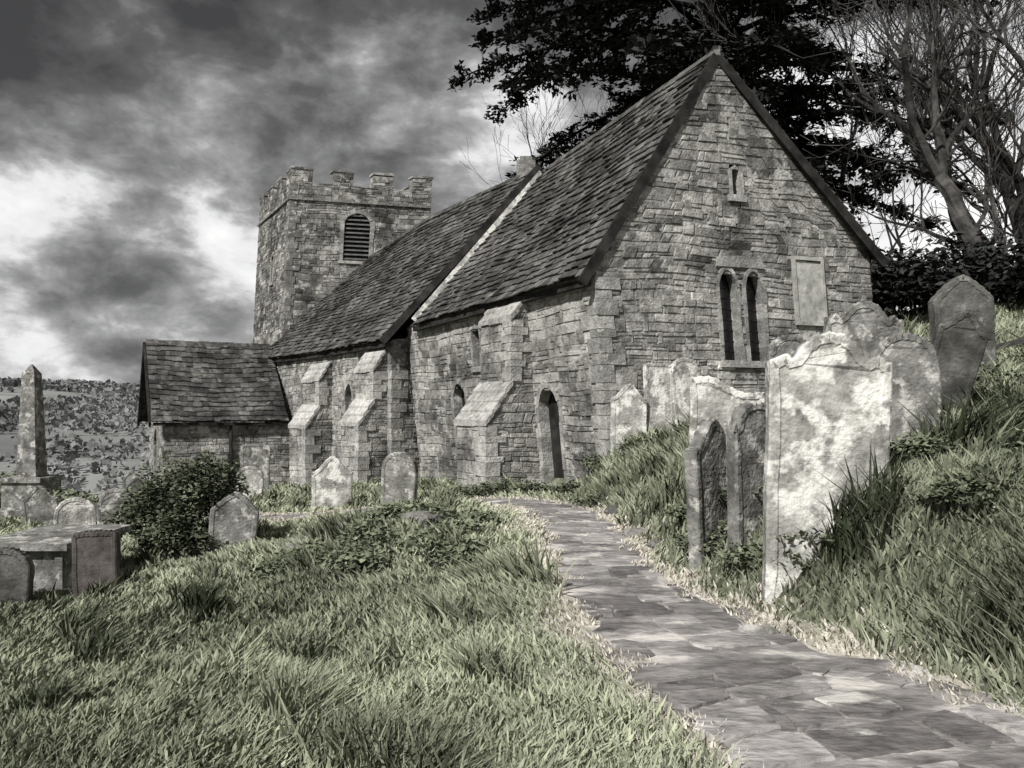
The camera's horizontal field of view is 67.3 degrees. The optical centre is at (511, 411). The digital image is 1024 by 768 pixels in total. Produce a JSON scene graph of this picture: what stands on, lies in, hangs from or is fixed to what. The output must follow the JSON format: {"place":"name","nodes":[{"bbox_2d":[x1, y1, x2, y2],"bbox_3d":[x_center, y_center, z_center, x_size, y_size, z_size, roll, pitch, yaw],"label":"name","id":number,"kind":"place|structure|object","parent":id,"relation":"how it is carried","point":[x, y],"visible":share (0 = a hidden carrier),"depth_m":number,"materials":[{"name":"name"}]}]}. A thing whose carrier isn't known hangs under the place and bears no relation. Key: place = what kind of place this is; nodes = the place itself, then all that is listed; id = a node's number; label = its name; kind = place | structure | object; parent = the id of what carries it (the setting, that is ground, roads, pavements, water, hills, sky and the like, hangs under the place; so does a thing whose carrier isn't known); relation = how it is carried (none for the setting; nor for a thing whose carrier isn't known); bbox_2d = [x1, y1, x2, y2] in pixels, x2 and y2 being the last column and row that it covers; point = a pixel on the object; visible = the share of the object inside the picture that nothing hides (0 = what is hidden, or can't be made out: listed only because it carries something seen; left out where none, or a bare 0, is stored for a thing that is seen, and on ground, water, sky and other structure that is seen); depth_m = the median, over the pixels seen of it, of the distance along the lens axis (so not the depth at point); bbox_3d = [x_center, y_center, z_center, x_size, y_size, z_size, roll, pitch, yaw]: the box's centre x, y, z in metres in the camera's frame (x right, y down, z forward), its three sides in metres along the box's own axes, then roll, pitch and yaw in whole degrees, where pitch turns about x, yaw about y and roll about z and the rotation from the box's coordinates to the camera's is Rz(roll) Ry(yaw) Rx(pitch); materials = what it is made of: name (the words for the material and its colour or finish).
{"place":"outdoors","nodes":[
{"label":"outdoors","id":0,"kind":"place"},
{"bbox_2d":[0,386,149,497],"bbox_3d":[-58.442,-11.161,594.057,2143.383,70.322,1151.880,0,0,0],"label":"hills","id":1,"kind":"structure","parent":0,"point":[7,442],"depth_m":212.01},
{"bbox_2d":[0,376,240,495],"bbox_3d":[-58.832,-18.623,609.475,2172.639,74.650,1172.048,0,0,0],"label":"distant woodland","id":2,"kind":"object","parent":1,"relation":"on","point":[69,411],"visible":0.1,"depth_m":272.72,"materials":[{"name":"grey plant"}]},
{"bbox_2d":[0,293,1023,767],"bbox_3d":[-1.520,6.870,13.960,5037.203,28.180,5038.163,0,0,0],"label":"ground","id":3,"kind":"structure","parent":0,"point":[804,596],"depth_m":5.52,"materials":[{"name":"green plant"}]},
{"bbox_2d":[0,547,34,606],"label":"gravestone","id":4,"kind":"object","parent":3,"relation":"on","point":[17,570],"visible":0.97,"depth_m":9.59,"materials":[{"name":"grey stone"}]},
{"bbox_2d":[0,364,64,518],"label":"obelisk monument","id":5,"kind":"object","parent":3,"relation":"on","point":[31,469],"visible":0.73,"depth_m":24.74,"materials":[{"name":"grey stone"}]},
{"bbox_2d":[21,485,58,525],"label":"gravestone","id":6,"kind":"object","parent":3,"relation":"on","point":[39,502],"visible":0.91,"depth_m":18.91,"materials":[{"name":"grey stone"}]},
{"bbox_2d":[0,465,98,515],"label":"churchyard bush","id":7,"kind":"object","parent":3,"relation":"on","point":[60,493],"visible":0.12,"depth_m":24.32,"materials":[{"name":"green plant"}]},
{"bbox_2d":[0,525,131,594],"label":"chest tomb","id":8,"kind":"object","parent":3,"relation":"on","point":[47,549],"visible":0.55,"depth_m":10.30,"materials":[{"name":"grey stone"}]},
{"bbox_2d":[53,496,96,524],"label":"gravestone","id":9,"kind":"object","parent":3,"relation":"on","point":[76,510],"visible":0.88,"depth_m":16.96,"materials":[{"name":"stone"}]},
{"bbox_2d":[71,529,119,596],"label":"gravestone","id":10,"kind":"object","parent":3,"relation":"on","point":[95,555],"visible":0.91,"depth_m":9.97,"materials":[{"name":"grey stone"}]},
{"bbox_2d":[94,488,133,524],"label":"gravestone","id":11,"kind":"object","parent":3,"relation":"on","point":[109,499],"visible":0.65,"depth_m":16.15,"materials":[{"name":"grey stone"}]},
{"bbox_2d":[122,471,146,504],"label":"gravestone","id":12,"kind":"object","parent":3,"relation":"on","point":[129,477],"visible":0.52,"depth_m":21.09,"materials":[{"name":"grey stone"}]},
{"bbox_2d":[125,478,144,510],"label":"gravestone","id":13,"kind":"object","parent":3,"relation":"on","point":[132,483],"visible":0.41,"depth_m":19.55,"materials":[{"name":"grey stone"}]},
{"bbox_2d":[98,449,251,556],"bbox_3d":[-5.539,1.547,12.762,2.583,1.838,1.932,0,0,0],"label":"shrub","id":14,"kind":"object","parent":3,"relation":"on","point":[181,516],"visible":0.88,"depth_m":12.48,"materials":[{"name":"green plant"}]},
{"bbox_2d":[206,491,258,551],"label":"gravestone","id":15,"kind":"object","parent":3,"relation":"on","point":[233,516],"visible":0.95,"depth_m":12.37,"materials":[{"name":"grey stone"}]},
{"bbox_2d":[237,466,263,497],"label":"gravestone","id":16,"kind":"object","parent":3,"relation":"on","point":[254,479],"visible":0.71,"depth_m":21.97,"materials":[{"name":"stone"}]},
{"bbox_2d":[240,444,270,489],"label":"gravestone","id":17,"kind":"object","parent":3,"relation":"on","point":[257,455],"visible":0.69,"depth_m":26.04,"materials":[{"name":"grey stone"}]},
{"bbox_2d":[311,456,352,510],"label":"gravestone","id":18,"kind":"object","parent":3,"relation":"on","point":[332,477],"visible":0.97,"depth_m":16.47,"materials":[{"name":"stone"}]},
{"bbox_2d":[245,498,506,579],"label":"weeds on mound","id":19,"kind":"object","parent":3,"relation":"on","point":[359,552],"visible":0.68,"depth_m":9.35,"materials":[{"name":"green plant"}]},
{"bbox_2d":[381,451,417,503],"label":"gravestone","id":20,"kind":"object","parent":3,"relation":"on","point":[399,474],"visible":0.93,"depth_m":15.70,"materials":[{"name":"grey stone"}]},
{"bbox_2d":[137,46,887,491],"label":"stone church","id":21,"kind":"structure","parent":3,"relation":"on","point":[529,320],"depth_m":17.78,"materials":[{"name":"grey stone"}]},
{"bbox_2d":[343,216,369,260],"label":"louvres","id":22,"kind":"structure","parent":21,"relation":"in","point":[350,216],"depth_m":35.63,"materials":[{"name":"grey wood"}]},
{"bbox_2d":[462,390,464,406],"bbox_3d":[-1.160,0.350,21.179,0.204,2.300,0.895,0,0,-28],"label":"window","id":23,"kind":"structure","parent":21,"relation":"in","point":[463,398],"depth_m":21.42,"materials":[{"name":"black glass"}]},
{"bbox_2d":[548,392,563,477],"bbox_3d":[1.072,0.565,16.982,0.201,2.270,0.975,0,0,-28],"label":"chancel south wall door","id":24,"kind":"structure","parent":21,"relation":"in","point":[552,404],"depth_m":17.17,"materials":[{"name":"grey wood"}]},
{"bbox_2d":[719,274,734,359],"bbox_3d":[4.401,-1.945,16.028,0.681,2.010,0.001,0,0,-18],"label":"chancel east wall window glass","id":25,"kind":"structure","parent":21,"relation":"in","point":[724,293],"depth_m":16.05,"materials":[{"name":"black glass"}]},
{"bbox_2d":[746,276,759,360],"bbox_3d":[4.991,-1.945,16.219,0.681,2.010,0.001,0,0,-18],"label":"chancel east wall window glass","id":26,"kind":"structure","parent":21,"relation":"in","point":[752,317],"depth_m":16.25,"materials":[{"name":"black glass"}]},
{"bbox_2d":[457,461,597,505],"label":"stems","id":27,"kind":"object","parent":3,"relation":"on","point":[535,490],"visible":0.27,"depth_m":15.33,"materials":[{"name":"green plant"}]},
{"bbox_2d":[281,505,780,634],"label":"fallen stones","id":28,"kind":"object","parent":3,"relation":"on","point":[751,629],"visible":0.29,"depth_m":9.95,"materials":[{"name":"grey stone"}]},
{"bbox_2d":[536,143,563,170],"bbox_3d":[1.805,-7.798,38.816,6.282,11.721,6.132,0,0,0],"label":"conifer tree","id":29,"kind":"object","parent":3,"relation":"on","point":[556,158],"visible":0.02,"depth_m":38.89,"materials":[{"name":"plant"}]},
{"bbox_2d":[448,434,652,507],"bbox_3d":[0.906,1.099,14.854,4.470,1.365,2.633,0,0,45],"label":"foliage","id":30,"kind":"object","parent":3,"relation":"on","point":[538,488],"visible":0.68,"depth_m":15.19,"materials":[{"name":"green plant"}]},
{"bbox_2d":[458,16,666,183],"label":"bare tree","id":31,"kind":"object","parent":3,"relation":"on","point":[545,134],"visible":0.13,"depth_m":41.69,"materials":[{"name":"grey plant"}]},
{"bbox_2d":[158,494,1023,767],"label":"dry grass verge","id":32,"kind":"structure","parent":3,"relation":"on","point":[631,541],"depth_m":5.88,"materials":[{"name":"beige plant"}]},
{"bbox_2d":[610,383,646,454],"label":"gravestone","id":33,"kind":"object","parent":3,"relation":"on","point":[628,413],"visible":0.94,"depth_m":14.75,"materials":[{"name":"stone"}]},
{"bbox_2d":[290,503,991,767],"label":"dry path margin","id":34,"kind":"object","parent":3,"relation":"on","point":[588,628],"visible":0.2,"depth_m":5.33,"materials":[{"name":"plant"}]},
{"bbox_2d":[259,498,1023,767],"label":"footpath","id":35,"kind":"structure","parent":3,"relation":"on","point":[676,657],"depth_m":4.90,"materials":[{"name":"grey stone"}]},
{"bbox_2d":[643,362,674,431],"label":"gravestone","id":36,"kind":"object","parent":3,"relation":"on","point":[657,386],"visible":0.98,"depth_m":15.03,"materials":[{"name":"stone"}]},
{"bbox_2d":[670,357,700,424],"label":"gravestone","id":37,"kind":"object","parent":3,"relation":"on","point":[683,370],"visible":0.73,"depth_m":15.18,"materials":[{"name":"stone"}]},
{"bbox_2d":[684,418,727,573],"bbox_3d":[2.010,0.871,7.703,0.731,1.610,0.132,-2,-1,-43],"label":"gravestone","id":38,"kind":"object","parent":3,"relation":"on","point":[705,463],"visible":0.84,"depth_m":7.53,"materials":[{"name":"grey stone"}]},
{"bbox_2d":[689,376,764,443],"bbox_3d":[3.088,0.168,11.028,1.084,1.342,0.132,2,-6,6],"label":"gravestone","id":39,"kind":"object","parent":3,"relation":"on","point":[715,398],"visible":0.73,"depth_m":11.02,"materials":[{"name":"stone"}]},
{"bbox_2d":[446,0,1017,232],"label":"conifer tree","id":40,"kind":"object","parent":3,"relation":"on","point":[621,42],"visible":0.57,"depth_m":28.02,"materials":[{"name":"black plant"}]},
{"bbox_2d":[726,401,765,563],"bbox_3d":[2.287,0.659,7.246,0.669,1.511,0.132,0,-1,-29],"label":"gravestone","id":41,"kind":"object","parent":3,"relation":"on","point":[745,442],"visible":0.68,"depth_m":7.13,"materials":[{"name":"grey stone"}]},
{"bbox_2d":[765,335,805,401],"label":"gravestone","id":42,"kind":"object","parent":3,"relation":"on","point":[785,344],"visible":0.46,"depth_m":9.93,"materials":[{"name":"grey stone"}]},
{"bbox_2d":[638,0,981,312],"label":"bare tree","id":43,"kind":"object","parent":3,"relation":"on","point":[898,236],"visible":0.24,"depth_m":27.49,"materials":[{"name":"grey plant"}]},
{"bbox_2d":[761,331,892,605],"bbox_3d":[2.491,0.491,6.107,0.933,2.250,0.142,2,-1,7],"label":"gravestone","id":44,"kind":"object","parent":3,"relation":"on","point":[828,399],"visible":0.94,"depth_m":6.07,"materials":[{"name":"stone"}]},
{"bbox_2d":[663,407,1023,604],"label":"bramble undergrowth","id":45,"kind":"object","parent":3,"relation":"on","point":[919,443],"visible":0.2,"depth_m":6.53,"materials":[{"name":"green plant"}]},
{"bbox_2d":[693,0,1023,300],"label":"bare tree","id":46,"kind":"object","parent":3,"relation":"on","point":[920,162],"visible":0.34,"depth_m":24.88,"materials":[{"name":"grey plant"}]},
{"bbox_2d":[823,301,903,357],"bbox_3d":[4.322,-0.464,9.574,0.954,1.805,0.142,3,2,6],"label":"gravestone","id":47,"kind":"object","parent":3,"relation":"on","point":[867,326],"visible":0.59,"depth_m":9.49,"materials":[{"name":"grey stone"}]},
{"bbox_2d":[774,0,1023,248],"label":"bare tree","id":48,"kind":"object","parent":3,"relation":"on","point":[1008,159],"visible":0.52,"depth_m":23.43,"materials":[{"name":"grey plant"}]},
{"bbox_2d":[869,332,941,446],"bbox_3d":[3.703,-0.039,7.216,0.606,1.412,0.112,-3,-3,6],"label":"gravestone","id":49,"kind":"object","parent":3,"relation":"on","point":[913,359],"visible":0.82,"depth_m":7.18,"materials":[{"name":"grey stone"}]},
{"bbox_2d":[800,0,1023,301],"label":"bare tree","id":50,"kind":"object","parent":3,"relation":"on","point":[953,195],"visible":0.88,"depth_m":20.98,"materials":[{"name":"grey plant"}]},
{"bbox_2d":[820,0,1023,244],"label":"bare tree","id":51,"kind":"object","parent":3,"relation":"on","point":[1016,213],"visible":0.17,"depth_m":28.06,"materials":[{"name":"grey plant"}]},
{"bbox_2d":[859,222,1023,322],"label":"hedge","id":52,"kind":"object","parent":3,"relation":"on","point":[909,281],"visible":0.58,"depth_m":18.50,"materials":[{"name":"black plant"}]},
{"bbox_2d":[882,0,1023,268],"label":"bare tree","id":53,"kind":"object","parent":3,"relation":"on","point":[1012,52],"visible":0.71,"depth_m":18.85,"materials":[{"name":"grey plant"}]},
{"bbox_2d":[931,311,990,413],"bbox_3d":[4.892,-0.382,8.588,0.556,1.511,0.132,16,0,11],"label":"gravestone","id":54,"kind":"object","parent":3,"relation":"on","point":[959,342],"visible":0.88,"depth_m":8.53,"materials":[{"name":"grey stone"}]},
{"bbox_2d":[928,274,996,371],"bbox_3d":[6.726,-1.151,11.496,0.850,1.754,0.212,-2,0,6],"label":"gravestone","id":55,"kind":"object","parent":3,"relation":"on","point":[952,298],"visible":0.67,"depth_m":11.40,"materials":[{"name":"grey stone"}]},
{"bbox_2d":[975,352,1023,383],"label":"ivy bank","id":56,"kind":"structure","parent":3,"relation":"on","point":[995,368],"depth_m":10.60,"materials":[{"name":"green plant"}]},
{"bbox_2d":[996,337,1023,349],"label":"wooden rail","id":57,"kind":"object","parent":3,"relation":"on","point":[1015,342],"depth_m":12.43,"materials":[{"name":"wood"}]},
{"bbox_2d":[0,0,1023,383],"label":"sky","id":58,"kind":"structure","parent":0,"point":[141,141],"materials":[{"name":"grey"}]}
]}

